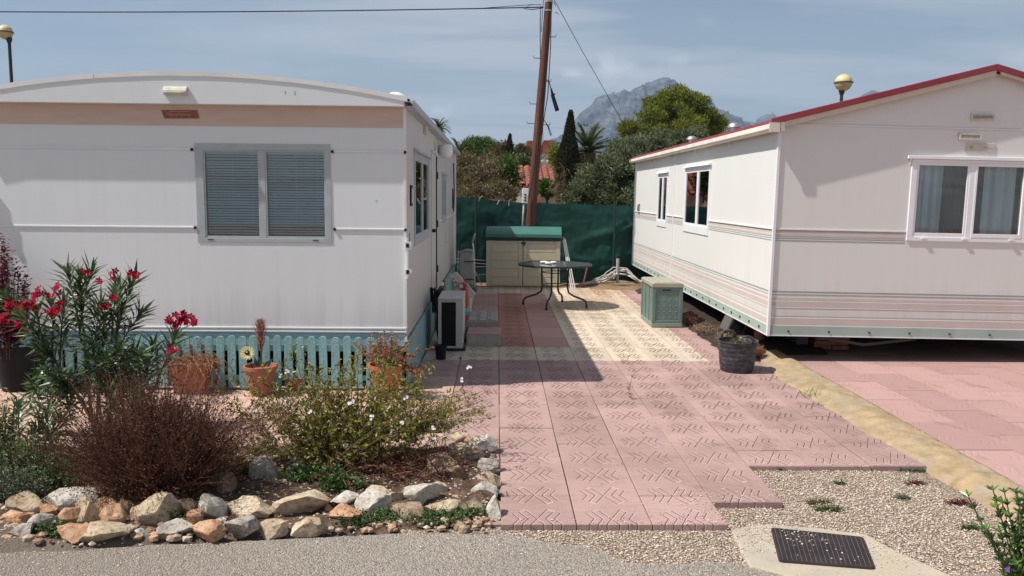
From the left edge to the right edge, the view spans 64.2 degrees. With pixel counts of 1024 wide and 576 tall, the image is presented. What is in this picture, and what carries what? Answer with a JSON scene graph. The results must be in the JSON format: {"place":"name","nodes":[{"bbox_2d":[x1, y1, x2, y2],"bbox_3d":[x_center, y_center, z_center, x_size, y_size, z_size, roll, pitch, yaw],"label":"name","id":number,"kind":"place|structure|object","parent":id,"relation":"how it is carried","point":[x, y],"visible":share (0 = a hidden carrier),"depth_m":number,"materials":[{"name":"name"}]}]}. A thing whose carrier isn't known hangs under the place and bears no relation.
{"place":"outdoors","nodes":[
{"label":"outdoors","id":0,"kind":"place"},
{"bbox_2d":[0,445,489,552],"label":"flower bed soil","id":1,"kind":"structure","parent":0,"point":[13,545],"depth_m":4.56,"materials":[{"name":"soil"}]},
{"bbox_2d":[0,387,21,449],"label":"yellow green plant","id":2,"kind":"object","parent":1,"relation":"on","point":[3,409],"visible":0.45,"depth_m":5.24,"materials":[{"name":"green plant"}]},
{"bbox_2d":[2,510,30,523],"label":"rock","id":3,"kind":"object","parent":1,"relation":"on","point":[12,516],"visible":0.84,"depth_m":4.26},
{"bbox_2d":[8,523,33,535],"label":"rock","id":4,"kind":"object","parent":1,"relation":"on","point":[21,529],"visible":0.9,"depth_m":4.11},
{"bbox_2d":[5,490,42,512],"bbox_3d":[-2.625,1.169,4.420,0.200,0.139,0.124,0,7,-1],"label":"rock","id":5,"kind":"object","parent":1,"relation":"on","point":[26,501],"visible":0.86,"depth_m":4.38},
{"bbox_2d":[0,455,58,503],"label":"grey plant","id":6,"kind":"object","parent":1,"relation":"on","point":[7,489],"visible":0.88,"depth_m":4.49,"materials":[{"name":"green plant"}]},
{"bbox_2d":[27,513,53,529],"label":"rock","id":7,"kind":"object","parent":1,"relation":"on","point":[45,518],"visible":0.55,"depth_m":4.17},
{"bbox_2d":[0,388,81,460],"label":"oleander sprigs","id":8,"kind":"object","parent":1,"relation":"on","point":[18,405],"visible":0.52,"depth_m":4.93,"materials":[{"name":"green plant"}]},
{"bbox_2d":[0,424,84,483],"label":"leafy bush","id":9,"kind":"object","parent":1,"relation":"on","point":[8,456],"visible":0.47,"depth_m":4.79,"materials":[{"name":"green plant"}]},
{"bbox_2d":[32,518,67,537],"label":"weed","id":10,"kind":"object","parent":1,"relation":"on","point":[38,528],"visible":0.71,"depth_m":4.14,"materials":[{"name":"green plant"}]},
{"bbox_2d":[22,453,91,489],"bbox_3d":[-2.604,1.050,4.673,0.419,0.237,0.270,0,7,-1],"label":"leafy bush","id":11,"kind":"object","parent":1,"relation":"on","point":[60,475],"visible":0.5,"depth_m":4.64,"materials":[{"name":"green plant"}]},
{"bbox_2d":[40,487,97,506],"bbox_3d":[-2.448,1.164,4.530,0.314,0.127,0.199,0,7,-1],"label":"rock","id":12,"kind":"object","parent":1,"relation":"on","point":[59,497],"visible":0.67,"depth_m":4.47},
{"bbox_2d":[58,507,80,522],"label":"rock","id":13,"kind":"object","parent":1,"relation":"on","point":[70,515],"visible":0.77,"depth_m":4.22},
{"bbox_2d":[56,523,89,543],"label":"rock","id":14,"kind":"object","parent":1,"relation":"on","point":[71,533],"visible":0.66,"depth_m":4.08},
{"bbox_2d":[75,494,99,523],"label":"rock","id":15,"kind":"object","parent":1,"relation":"on","point":[89,511],"visible":0.76,"depth_m":4.26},
{"bbox_2d":[79,521,131,541],"bbox_3d":[-2.045,1.228,4.109,0.269,0.103,0.167,0,7,-1],"label":"rock","id":16,"kind":"object","parent":1,"relation":"on","point":[97,531],"visible":1,"depth_m":4.05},
{"bbox_2d":[99,503,126,522],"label":"rock","id":17,"kind":"object","parent":1,"relation":"on","point":[116,512],"visible":0.77,"depth_m":4.23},
{"bbox_2d":[1,345,306,508],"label":"dead shrub","id":18,"kind":"object","parent":1,"relation":"on","point":[164,444],"visible":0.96,"depth_m":4.49,"materials":[{"name":"plant"}]},
{"bbox_2d":[130,491,181,525],"bbox_3d":[-1.878,1.172,4.311,0.247,0.173,0.153,-3,8,-30],"label":"rock","id":19,"kind":"object","parent":1,"relation":"on","point":[154,508],"visible":0.88,"depth_m":4.27,"materials":[{"name":"stone"}]},
{"bbox_2d":[156,518,193,539],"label":"rock","id":20,"kind":"object","parent":1,"relation":"on","point":[173,526],"visible":0.81,"depth_m":4.13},
{"bbox_2d":[186,508,203,523],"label":"rock","id":21,"kind":"object","parent":1,"relation":"on","point":[194,516],"visible":0.72,"depth_m":4.24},
{"bbox_2d":[190,519,225,542],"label":"rock","id":22,"kind":"object","parent":1,"relation":"on","point":[211,531],"visible":1,"depth_m":4.08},
{"bbox_2d":[198,493,227,518],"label":"rock","id":23,"kind":"object","parent":1,"relation":"on","point":[212,506],"visible":0.86,"depth_m":4.33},
{"bbox_2d":[207,471,236,492],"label":"rock","id":24,"kind":"object","parent":1,"relation":"on","point":[228,488],"visible":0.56,"depth_m":4.62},
{"bbox_2d":[225,515,260,538],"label":"rock","id":25,"kind":"object","parent":1,"relation":"on","point":[241,527],"visible":1,"depth_m":4.12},
{"bbox_2d":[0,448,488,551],"bbox_3d":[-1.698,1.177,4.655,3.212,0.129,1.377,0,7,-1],"label":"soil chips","id":26,"kind":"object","parent":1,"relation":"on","point":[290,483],"visible":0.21,"depth_m":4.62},
{"bbox_2d":[0,456,494,546],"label":"rubble","id":27,"kind":"object","parent":1,"relation":"on","point":[464,525],"visible":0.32,"depth_m":4.24,"materials":[{"name":"stone"}]},
{"bbox_2d":[227,496,271,517],"bbox_3d":[-1.415,1.190,4.380,0.282,0.130,0.194,0,7,-1],"label":"rock","id":28,"kind":"object","parent":1,"relation":"on","point":[255,506],"visible":0.73,"depth_m":4.35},
{"bbox_2d":[248,454,280,479],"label":"rock","id":29,"kind":"object","parent":1,"relation":"on","point":[263,467],"visible":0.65,"depth_m":4.80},
{"bbox_2d":[258,519,288,539],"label":"rock","id":30,"kind":"object","parent":1,"relation":"on","point":[271,529],"visible":1,"depth_m":4.16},
{"bbox_2d":[269,489,330,515],"bbox_3d":[-1.148,1.175,4.423,0.327,0.155,0.203,0,7,-1],"label":"rock","id":31,"kind":"object","parent":1,"relation":"on","point":[311,500],"visible":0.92,"depth_m":4.36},
{"bbox_2d":[290,517,324,537],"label":"rock","id":32,"kind":"object","parent":1,"relation":"on","point":[308,527],"visible":1,"depth_m":4.15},
{"bbox_2d":[277,456,343,483],"bbox_3d":[-1.196,1.090,4.852,0.445,0.160,0.269,0,7,-1],"label":"ground cover plant","id":33,"kind":"object","parent":1,"relation":"on","point":[293,475],"visible":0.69,"depth_m":4.82,"materials":[{"name":"green plant"}]},
{"bbox_2d":[315,467,366,492],"bbox_3d":[-0.985,1.108,4.724,0.278,0.151,0.256,-4,8,-33],"label":"ground cover plant","id":34,"kind":"object","parent":1,"relation":"on","point":[336,483],"visible":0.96,"depth_m":4.70,"materials":[{"name":"green plant"}]},
{"bbox_2d":[329,490,358,504],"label":"rock","id":35,"kind":"object","parent":1,"relation":"on","point":[347,496],"visible":0.64,"depth_m":4.49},
{"bbox_2d":[327,503,361,520],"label":"rock","id":36,"kind":"object","parent":1,"relation":"on","point":[345,511],"visible":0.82,"depth_m":4.30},
{"bbox_2d":[209,340,495,473],"bbox_3d":[-0.990,0.768,5.226,1.774,0.838,1.180,0,7,-1],"label":"jasmine shrub","id":37,"kind":"object","parent":1,"relation":"on","point":[373,429],"visible":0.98,"depth_m":5.01,"materials":[{"name":"green plant"}]},
{"bbox_2d":[354,490,391,512],"bbox_3d":[-0.761,1.177,4.459,0.190,0.149,0.116,-3,7,-26],"label":"rock","id":38,"kind":"object","parent":1,"relation":"on","point":[367,500],"visible":0.81,"depth_m":4.42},
{"bbox_2d":[357,505,414,525],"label":"weed","id":39,"kind":"object","parent":1,"relation":"on","point":[382,511],"visible":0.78,"depth_m":4.33,"materials":[{"name":"green plant"}]},
{"bbox_2d":[306,434,491,490],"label":"dry twigs","id":40,"kind":"object","parent":1,"relation":"on","point":[402,468],"visible":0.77,"depth_m":4.88,"materials":[{"name":"plant"}]},
{"bbox_2d":[390,501,426,519],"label":"rock","id":41,"kind":"object","parent":1,"relation":"on","point":[406,508],"visible":0.77,"depth_m":4.36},
{"bbox_2d":[402,483,440,503],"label":"rock","id":42,"kind":"object","parent":1,"relation":"on","point":[422,493],"visible":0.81,"depth_m":4.52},
{"bbox_2d":[405,505,473,527],"bbox_3d":[-0.394,1.217,4.357,0.379,0.102,0.192,0,7,-1],"label":"weed","id":43,"kind":"object","parent":1,"relation":"on","point":[432,514],"visible":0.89,"depth_m":4.33,"materials":[{"name":"green plant"}]},
{"bbox_2d":[426,499,461,512],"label":"rock","id":44,"kind":"object","parent":1,"relation":"on","point":[451,503],"visible":0.47,"depth_m":4.46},
{"bbox_2d":[424,452,468,478],"bbox_3d":[-0.398,1.104,4.964,0.321,0.185,0.199,0,7,-1],"label":"rock","id":45,"kind":"object","parent":1,"relation":"on","point":[449,461],"visible":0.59,"depth_m":4.88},
{"bbox_2d":[448,440,484,459],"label":"rock","id":46,"kind":"object","parent":1,"relation":"on","point":[460,446],"visible":0.61,"depth_m":5.24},
{"bbox_2d":[471,434,497,452],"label":"rock","id":47,"kind":"object","parent":1,"relation":"on","point":[489,443],"visible":0.59,"depth_m":5.42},
{"bbox_2d":[471,481,499,499],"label":"rock","id":48,"kind":"object","parent":1,"relation":"on","point":[490,490],"visible":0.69,"depth_m":4.65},
{"bbox_2d":[474,471,500,487],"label":"rock","id":49,"kind":"object","parent":1,"relation":"on","point":[491,478],"visible":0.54,"depth_m":4.83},
{"bbox_2d":[477,458,500,473],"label":"rock","id":50,"kind":"object","parent":1,"relation":"on","point":[492,468],"visible":0.8,"depth_m":5.07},
{"bbox_2d":[485,493,501,520],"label":"rock","id":51,"kind":"object","parent":1,"relation":"on","point":[493,511],"visible":0.94,"depth_m":4.39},
{"bbox_2d":[0,287,926,530],"bbox_3d":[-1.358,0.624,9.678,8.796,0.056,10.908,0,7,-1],"label":"paving","id":52,"kind":"structure","parent":0,"point":[716,448],"depth_m":6.29,"materials":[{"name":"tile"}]},
{"bbox_2d":[0,345,42,392],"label":"pot","id":53,"kind":"object","parent":52,"relation":"on","point":[16,366],"visible":0.52,"depth_m":6.90,"materials":[{"name":"black plastic"}]},
{"bbox_2d":[0,233,31,358],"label":"purple plant","id":54,"kind":"object","parent":53,"relation":"in","point":[10,341],"visible":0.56,"depth_m":6.80,"materials":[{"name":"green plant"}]},
{"bbox_2d":[0,251,197,431],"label":"oleander shrub","id":55,"kind":"object","parent":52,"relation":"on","point":[100,333],"visible":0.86,"depth_m":5.67,"materials":[{"name":"green plant"}]},
{"bbox_2d":[149,335,227,393],"bbox_3d":[-2.757,0.635,6.909,0.702,0.543,0.483,0,7,-1],"label":"planter pot","id":56,"kind":"object","parent":52,"relation":"on","point":[204,361],"visible":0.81,"depth_m":6.92,"materials":[{"name":"ceramic"}]},
{"bbox_2d":[0,334,404,388],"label":"picket fence","id":57,"kind":"object","parent":52,"relation":"on","point":[276,347],"visible":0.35,"depth_m":7.07,"materials":[{"name":"teal paint"}]},
{"bbox_2d":[243,318,277,396],"bbox_3d":[-2.132,0.573,6.912,0.288,0.672,0.288,0,7,-1],"label":"flower pot","id":58,"kind":"object","parent":52,"relation":"on","point":[255,371],"visible":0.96,"depth_m":6.87,"materials":[{"name":"ceramic"}]},
{"bbox_2d":[352,330,434,398],"bbox_3d":[-1.018,0.638,6.885,0.715,0.569,0.544,0,7,-1],"label":"flower pot","id":59,"kind":"object","parent":52,"relation":"on","point":[381,353],"visible":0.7,"depth_m":6.82,"materials":[{"name":"orange ceramic"}]},
{"bbox_2d":[430,286,466,350],"bbox_3d":[-0.742,0.329,9.333,0.455,0.634,0.943,0,7,-1],"label":"air conditioner","id":60,"kind":"object","parent":52,"relation":"on","point":[450,322],"visible":0.88,"depth_m":8.89,"materials":[{"name":"white plastic"}]},
{"bbox_2d":[448,272,475,310],"bbox_3d":[-0.641,0.138,10.578,0.346,0.729,0.495,0,7,-1],"label":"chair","id":61,"kind":"object","parent":52,"relation":"on","point":[454,277],"visible":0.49,"depth_m":10.33,"materials":[{"name":"beige plastic"}]},
{"bbox_2d":[466,311,497,330],"bbox_3d":[-0.366,0.447,10.169,0.380,0.214,0.790,0,7,-1],"label":"concrete step","id":62,"kind":"object","parent":52,"relation":"on","point":[482,319],"visible":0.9,"depth_m":9.84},
{"bbox_2d":[467,327,500,345],"bbox_3d":[-0.324,0.562,9.493,0.390,0.140,0.500,0,7,-1],"label":"concrete step","id":63,"kind":"object","parent":52,"relation":"on","point":[483,336],"visible":1,"depth_m":9.25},
{"bbox_2d":[485,226,561,286],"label":"garden shed","id":64,"kind":"structure","parent":52,"relation":"on","point":[509,249],"depth_m":15.05,"materials":[{"name":"plastic"}]},
{"bbox_2d":[486,241,522,285],"bbox_3d":[-0.141,-0.455,15.077,0.673,0.835,0.025,1,7,2],"label":"door","id":65,"kind":"structure","parent":64,"relation":"in","point":[503,258],"depth_m":15.07,"materials":[{"name":"plastic"}]},
{"bbox_2d":[523,241,559,285],"bbox_3d":[0.546,-0.445,15.049,0.678,0.835,0.025,1,7,2],"label":"door","id":66,"kind":"structure","parent":64,"relation":"in","point":[532,250],"depth_m":15.03,"materials":[{"name":"plastic"}]},
{"bbox_2d":[518,261,591,309],"bbox_3d":[0.661,-0.047,12.592,1.140,0.662,1.140,0,7,-1],"label":"garden table","id":67,"kind":"object","parent":52,"relation":"on","point":[568,265],"visible":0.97,"depth_m":12.49,"materials":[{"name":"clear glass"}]},
{"bbox_2d":[486,278,639,322],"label":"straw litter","id":68,"kind":"object","parent":52,"relation":"on","point":[599,290],"visible":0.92,"depth_m":14.06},
{"bbox_2d":[641,277,683,326],"bbox_3d":[2.020,0.176,11.041,0.412,0.582,0.832,0,7,-1],"label":"storage box","id":69,"kind":"object","parent":52,"relation":"on","point":[661,301],"visible":1,"depth_m":10.66,"materials":[{"name":"green plastic"}]},
{"bbox_2d":[717,329,758,373],"bbox_3d":[2.228,0.625,8.066,0.400,0.384,0.400,0,7,-1],"label":"rubber bucket","id":70,"kind":"object","parent":52,"relation":"on","point":[739,357],"visible":0.98,"depth_m":7.93,"materials":[{"name":"rubber"}]},
{"bbox_2d":[760,350,1023,525],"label":"kerb","id":71,"kind":"structure","parent":52,"relation":"on","point":[950,466],"depth_m":5.81,"materials":[{"name":"concrete"}]},
{"bbox_2d":[459,233,477,292],"bbox_3d":[-0.752,-0.431,14.123,0.325,1.040,0.356,0,7,-1],"label":"chair","id":72,"kind":"object","parent":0,"point":[467,265],"visible":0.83,"depth_m":14.01,"materials":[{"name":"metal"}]},
{"bbox_2d":[402,282,578,380],"bbox_3d":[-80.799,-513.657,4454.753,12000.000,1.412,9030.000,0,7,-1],"label":"ground","id":73,"kind":"structure","parent":0,"point":[440,289],"depth_m":15.02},
{"bbox_2d":[0,25,13,82],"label":"street lamp","id":74,"kind":"object","parent":73,"relation":"on","point":[6,32],"visible":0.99,"depth_m":21.13,"materials":[{"name":"metal"}]},
{"bbox_2d":[0,71,459,374],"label":"mobile home","id":75,"kind":"object","parent":73,"relation":"on","point":[225,205],"visible":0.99,"depth_m":7.03,"materials":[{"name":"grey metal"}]},
{"bbox_2d":[194,143,331,242],"bbox_3d":[-2.136,-0.816,7.036,1.155,0.842,0.059,0,7,-1],"label":"window","id":76,"kind":"structure","parent":75,"relation":"in","point":[227,149],"depth_m":7.03,"materials":[{"name":"grey metal"}]},
{"bbox_2d":[413,147,432,245],"bbox_3d":[-0.931,-0.959,8.561,0.070,0.935,1.710,0,7,-1],"label":"window","id":77,"kind":"structure","parent":75,"relation":"in","point":[421,160],"depth_m":8.51,"materials":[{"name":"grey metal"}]},
{"bbox_2d":[406,265,454,384],"bbox_3d":[-0.989,0.226,11.044,0.025,0.440,7.878,0,7,-1],"label":"board skirting","id":78,"kind":"object","parent":75,"relation":"attached to","point":[423,330],"visible":0.87,"depth_m":8.61,"materials":[{"name":"wood"}]},
{"bbox_2d":[431,150,438,291],"bbox_3d":[-0.952,-0.822,10.167,0.050,1.725,0.900,0,7,-1],"label":"door","id":79,"kind":"structure","parent":75,"relation":"in","point":[434,174],"depth_m":10.12,"materials":[{"name":"white plastic"}]},
{"bbox_2d":[456,149,494,199],"bbox_3d":[-1.047,-2.691,19.991,1.331,1.545,2.478,0,7,-1],"label":"thicket","id":80,"kind":"object","parent":73,"relation":"on","point":[468,167],"visible":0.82,"depth_m":20.02,"materials":[{"name":"green plant"}]},
{"bbox_2d":[459,135,498,156],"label":"umbrella pine","id":81,"kind":"object","parent":73,"relation":"on","point":[485,144],"visible":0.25,"depth_m":58.35,"materials":[{"name":"green plant"}]},
{"bbox_2d":[472,156,519,201],"bbox_3d":[-0.482,-2.736,20.805,1.404,1.341,3.234,0,7,-1],"label":"thicket","id":82,"kind":"object","parent":73,"relation":"on","point":[500,185],"visible":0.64,"depth_m":19.95,"materials":[{"name":"green plant"}]},
{"bbox_2d":[496,150,524,189],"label":"thicket","id":83,"kind":"object","parent":73,"relation":"on","point":[511,166],"visible":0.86,"depth_m":20.66,"materials":[{"name":"green plant"}]},
{"bbox_2d":[520,0,558,226],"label":"utility pole","id":84,"kind":"object","parent":73,"relation":"on","point":[536,156],"visible":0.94,"depth_m":15.94,"materials":[{"name":"wood"}]},
{"bbox_2d":[0,4,543,12],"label":"overhead cable","id":85,"kind":"object","parent":84,"relation":"attached to","point":[504,7],"visible":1,"depth_m":15.64,"materials":[{"name":"black plastic"}]},
{"bbox_2d":[538,176,556,202],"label":"bush","id":86,"kind":"object","parent":73,"relation":"on","point":[543,185],"visible":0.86,"depth_m":22.18,"materials":[{"name":"green plant"}]},
{"bbox_2d":[442,195,653,282],"bbox_3d":[0.887,-0.979,16.868,5.600,1.854,0.153,0,7,-1],"label":"net fence","id":87,"kind":"object","parent":73,"relation":"on","point":[599,238],"visible":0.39,"depth_m":16.86,"materials":[{"name":"fabric"}]},
{"bbox_2d":[545,164,569,203],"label":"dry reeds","id":88,"kind":"object","parent":73,"relation":"on","point":[557,188],"visible":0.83,"depth_m":20.32,"materials":[{"name":"green plant"}]},
{"bbox_2d":[525,140,602,166],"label":"villa","id":89,"kind":"object","parent":73,"relation":"on","point":[543,161],"visible":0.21,"depth_m":47.54,"materials":[{"name":"ceramic"}]},
{"bbox_2d":[544,141,588,169],"bbox_3d":[2.183,-4.084,30.281,0.892,2.342,7.921,2,7,11],"label":"bush","id":90,"kind":"object","parent":73,"relation":"on","point":[551,156],"visible":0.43,"depth_m":26.67,"materials":[{"name":"green plant"}]},
{"bbox_2d":[553,109,581,203],"bbox_3d":[1.614,-3.669,23.782,0.845,3.046,0.875,0,7,-1],"label":"cypress tree","id":91,"kind":"object","parent":73,"relation":"on","point":[567,156],"visible":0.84,"depth_m":23.53,"materials":[{"name":"green plant"}]},
{"bbox_2d":[515,165,632,205],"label":"tiled house","id":92,"kind":"structure","parent":73,"relation":"on","point":[544,172],"depth_m":27.36,"materials":[{"name":"ceramic"}]},
{"bbox_2d":[575,122,612,166],"bbox_3d":[3.221,-5.272,33.757,2.604,3.192,2.495,0,7,-1],"label":"palm tree","id":93,"kind":"object","parent":73,"relation":"on","point":[587,143],"visible":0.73,"depth_m":33.37,"materials":[{"name":"green plant"}]},
{"bbox_2d":[556,142,645,205],"bbox_3d":[2.400,-2.733,20.753,2.362,2.018,2.159,2,7,14],"label":"olive tree","id":94,"kind":"object","parent":73,"relation":"on","point":[608,178],"visible":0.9,"depth_m":20.28,"materials":[{"name":"green plant"}]},
{"bbox_2d":[603,123,708,154],"bbox_3d":[5.223,-4.441,29.827,4.289,3.196,2.344,0,7,-1],"label":"olive tree","id":95,"kind":"object","parent":73,"relation":"on","point":[652,142],"visible":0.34,"depth_m":29.23,"materials":[{"name":"green plant"}]},
{"bbox_2d":[614,82,729,142],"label":"pine tree","id":96,"kind":"object","parent":73,"relation":"on","point":[664,106],"visible":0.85,"depth_m":41.55,"materials":[{"name":"green plant"}]},
{"bbox_2d":[834,74,853,101],"bbox_3d":[7.833,-3.046,19.524,0.440,4.056,0.440,0,7,-1],"label":"street lamp","id":97,"kind":"object","parent":73,"relation":"on","point":[843,83],"visible":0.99,"depth_m":19.19,"materials":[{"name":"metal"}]},
{"bbox_2d":[0,533,1002,575],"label":"road","id":98,"kind":"structure","parent":0,"point":[402,555],"depth_m":3.90,"materials":[{"name":"asphalt"}]},
{"bbox_2d":[0,457,1022,575],"bbox_3d":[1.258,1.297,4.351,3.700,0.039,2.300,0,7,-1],"label":"gravel path","id":99,"kind":"structure","parent":0,"point":[947,489],"depth_m":4.37,"materials":[{"name":"gravel"}]},
{"bbox_2d":[732,525,949,575],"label":"concrete surround","id":100,"kind":"object","parent":99,"relation":"on","point":[767,561],"visible":0.66,"depth_m":3.91,"materials":[{"name":"concrete"}]},
{"bbox_2d":[771,527,873,569],"bbox_3d":[1.538,1.292,4.043,0.451,0.020,0.393,2,7,12],"label":"manhole cover","id":101,"kind":"object","parent":100,"relation":"on","point":[852,548],"visible":1,"depth_m":4.01,"materials":[{"name":"metal"}]},
{"bbox_2d":[960,484,1023,575],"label":"evergreen bush","id":102,"kind":"object","parent":99,"relation":"on","point":[1015,566],"visible":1,"depth_m":3.66,"materials":[{"name":"green plant"}]},
{"bbox_2d":[0,0,1023,150],"label":"sky","id":103,"kind":"structure","parent":0,"point":[476,70],"materials":[{"name":"blue"}]},
{"bbox_2d":[573,280,641,289],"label":"corner soil","id":104,"kind":"structure","parent":0,"point":[605,285],"depth_m":15.28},
{"bbox_2d":[579,267,641,285],"bbox_3d":[1.939,-0.226,15.639,1.315,0.331,0.487,0,7,-1],"label":"trailer hitch","id":105,"kind":"object","parent":104,"relation":"on","point":[606,277],"visible":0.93,"depth_m":15.68,"materials":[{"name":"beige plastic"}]},
{"bbox_2d":[519,77,755,192],"bbox_3d":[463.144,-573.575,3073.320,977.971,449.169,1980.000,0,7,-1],"label":"mountain","id":106,"kind":"structure","parent":0,"point":[601,110],"depth_m":2967.96,"materials":[{"name":"stone"}]},
{"bbox_2d":[635,288,827,361],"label":"soil bank","id":107,"kind":"structure","parent":0,"point":[708,314],"depth_m":9.91,"materials":[{"name":"soil"}]},
{"bbox_2d":[719,314,746,334],"bbox_3d":[2.672,0.442,9.804,0.271,0.257,0.322,0,7,-1],"label":"dumped monitor","id":108,"kind":"object","parent":107,"relation":"on","point":[735,325],"visible":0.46,"depth_m":9.66,"materials":[{"name":"plastic"}]},
{"bbox_2d":[629,64,1023,345],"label":"mobile home","id":109,"kind":"object","parent":107,"relation":"on","point":[896,213],"visible":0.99,"depth_m":8.37,"materials":[{"name":"metal"}]},
{"bbox_2d":[656,170,668,226],"bbox_3d":[2.548,-1.521,13.885,0.070,0.945,0.860,1,7,-1],"label":"window","id":110,"kind":"structure","parent":109,"relation":"in","point":[662,191],"depth_m":13.86,"materials":[{"name":"white plastic"}]},
{"bbox_2d":[682,161,711,235],"bbox_3d":[2.629,-1.264,11.520,0.145,0.980,1.500,1,7,-1],"label":"window","id":111,"kind":"structure","parent":109,"relation":"in","point":[697,185],"depth_m":11.44,"materials":[{"name":"white plastic"}]},
{"bbox_2d":[906,155,1023,242],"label":"window","id":112,"kind":"structure","parent":109,"relation":"in","point":[952,198],"depth_m":8.37,"materials":[{"name":"white plastic"}]},
{"bbox_2d":[787,337,1023,486],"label":"forecourt paving","id":113,"kind":"structure","parent":0,"point":[965,397],"depth_m":7.41,"materials":[{"name":"tile"}]},
{"bbox_2d":[808,337,849,349],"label":"brick pier","id":114,"kind":"structure","parent":113,"relation":"on","point":[822,343],"depth_m":9.03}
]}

